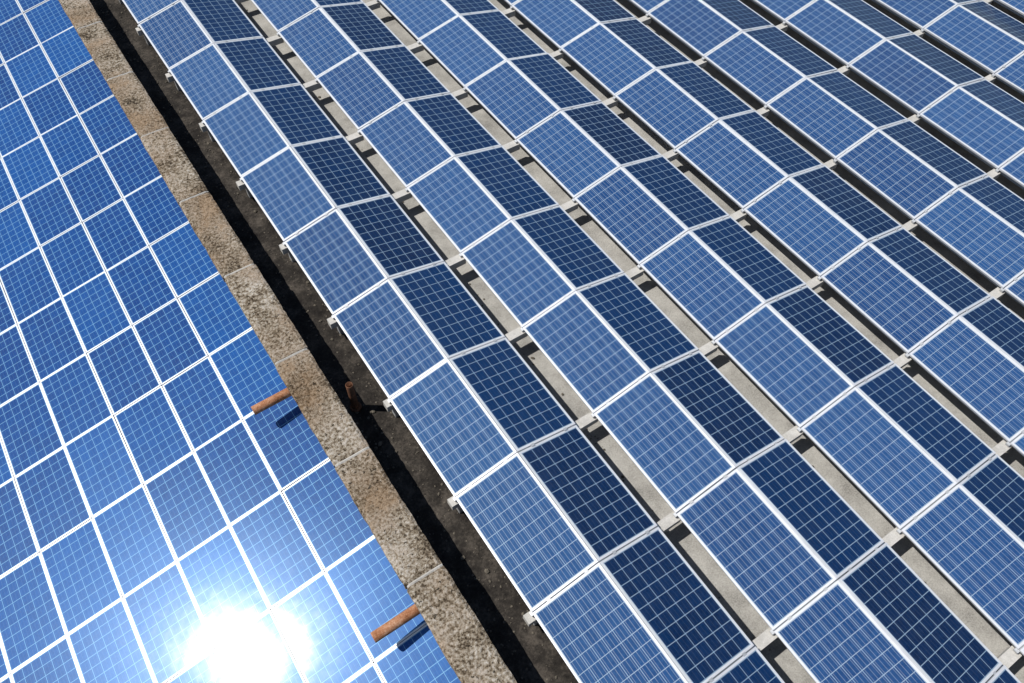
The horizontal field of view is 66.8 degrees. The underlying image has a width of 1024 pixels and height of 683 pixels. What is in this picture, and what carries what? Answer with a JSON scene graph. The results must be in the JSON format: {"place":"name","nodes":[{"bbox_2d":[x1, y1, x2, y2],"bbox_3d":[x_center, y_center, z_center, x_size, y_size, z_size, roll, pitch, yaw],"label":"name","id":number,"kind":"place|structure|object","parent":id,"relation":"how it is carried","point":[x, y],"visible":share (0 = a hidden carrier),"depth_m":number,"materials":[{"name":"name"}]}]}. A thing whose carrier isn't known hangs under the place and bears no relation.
{"place":"outdoors","nodes":[
{"label":"outdoors","id":0,"kind":"place"},
{"bbox_2d":[92,0,925,682],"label":"gravel","id":1,"kind":"structure","parent":0,"point":[486,570],"depth_m":10.85,"materials":[{"name":"grey gravel"}]},
{"bbox_2d":[89,0,1023,682],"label":"roof","id":2,"kind":"structure","parent":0,"point":[495,610],"depth_m":11.55,"materials":[{"name":"concrete"}]},
{"bbox_2d":[345,382,361,412],"bbox_3d":[-2.161,0.748,10.531,0.159,0.620,0.159,-29,61,-19],"label":"vent pipe","id":3,"kind":"object","parent":2,"relation":"on","point":[355,405],"visible":1,"depth_m":10.50,"materials":[{"name":"brown metal"}]},
{"bbox_2d":[119,0,784,682],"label":"solar panel row","id":4,"kind":"object","parent":2,"relation":"on","point":[605,578],"visible":1,"depth_m":10.34,"materials":[{"name":"glass"}]},
{"bbox_2d":[251,0,1021,682],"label":"solar panel row","id":5,"kind":"object","parent":2,"relation":"on","point":[821,574],"visible":1,"depth_m":10.37,"materials":[{"name":"glass"}]},
{"bbox_2d":[376,0,1023,654],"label":"solar panel row","id":6,"kind":"object","parent":2,"relation":"on","point":[934,480],"visible":1,"depth_m":11.11,"materials":[{"name":"glass"}]},
{"bbox_2d":[504,0,1023,456],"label":"solar panel row","id":7,"kind":"object","parent":2,"relation":"on","point":[954,331],"visible":1,"depth_m":12.32,"materials":[{"name":"glass"}]},
{"bbox_2d":[628,0,1023,306],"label":"solar panel row","id":8,"kind":"object","parent":2,"relation":"on","point":[964,209],"visible":1,"depth_m":13.38,"materials":[{"name":"glass"}]},
{"bbox_2d":[750,0,1023,189],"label":"solar panel row","id":9,"kind":"object","parent":2,"relation":"on","point":[977,115],"visible":1,"depth_m":14.34,"materials":[{"name":"glass"}]},
{"bbox_2d":[872,0,1023,95],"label":"solar panel row","id":10,"kind":"object","parent":2,"relation":"on","point":[986,36],"visible":1,"depth_m":15.17,"materials":[{"name":"glass"}]},
{"bbox_2d":[993,0,1023,17],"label":"solar panel row","id":11,"kind":"object","parent":2,"relation":"on","point":[1016,7],"visible":1,"depth_m":15.86,"materials":[{"name":"glass"}]},
{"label":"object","id":12,"kind":"object","parent":2,"relation":"attached to","visible":0},
{"bbox_2d":[251,388,291,414],"bbox_3d":[-3.193,0.776,10.433,0.624,0.161,0.159,-29,61,-19],"label":"drain pipe","id":13,"kind":"object","parent":12,"relation":"attached to","point":[271,401],"visible":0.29,"depth_m":10.38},
{"bbox_2d":[58,0,516,682],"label":"coping","id":14,"kind":"object","parent":12,"relation":"on","point":[454,626],"visible":1,"depth_m":10.22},
{"bbox_2d":[370,604,419,642],"bbox_3d":[-1.284,3.171,8.820,0.672,0.161,0.159,-29,61,-19],"label":"drain pipe","id":15,"kind":"object","parent":12,"relation":"attached to","point":[394,623],"visible":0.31,"depth_m":8.76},
{"bbox_3d":[-13.029,1.373,15.510,14.254,8.427,42.000,-29,61,-19],"label":"low-roofed building","id":16,"kind":"object","parent":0,"visible":0},
{"bbox_2d":[0,0,460,682],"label":"solar panel array","id":17,"kind":"object","parent":16,"relation":"on","point":[174,508],"visible":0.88,"depth_m":10.69,"materials":[{"name":"glass"}]}
]}

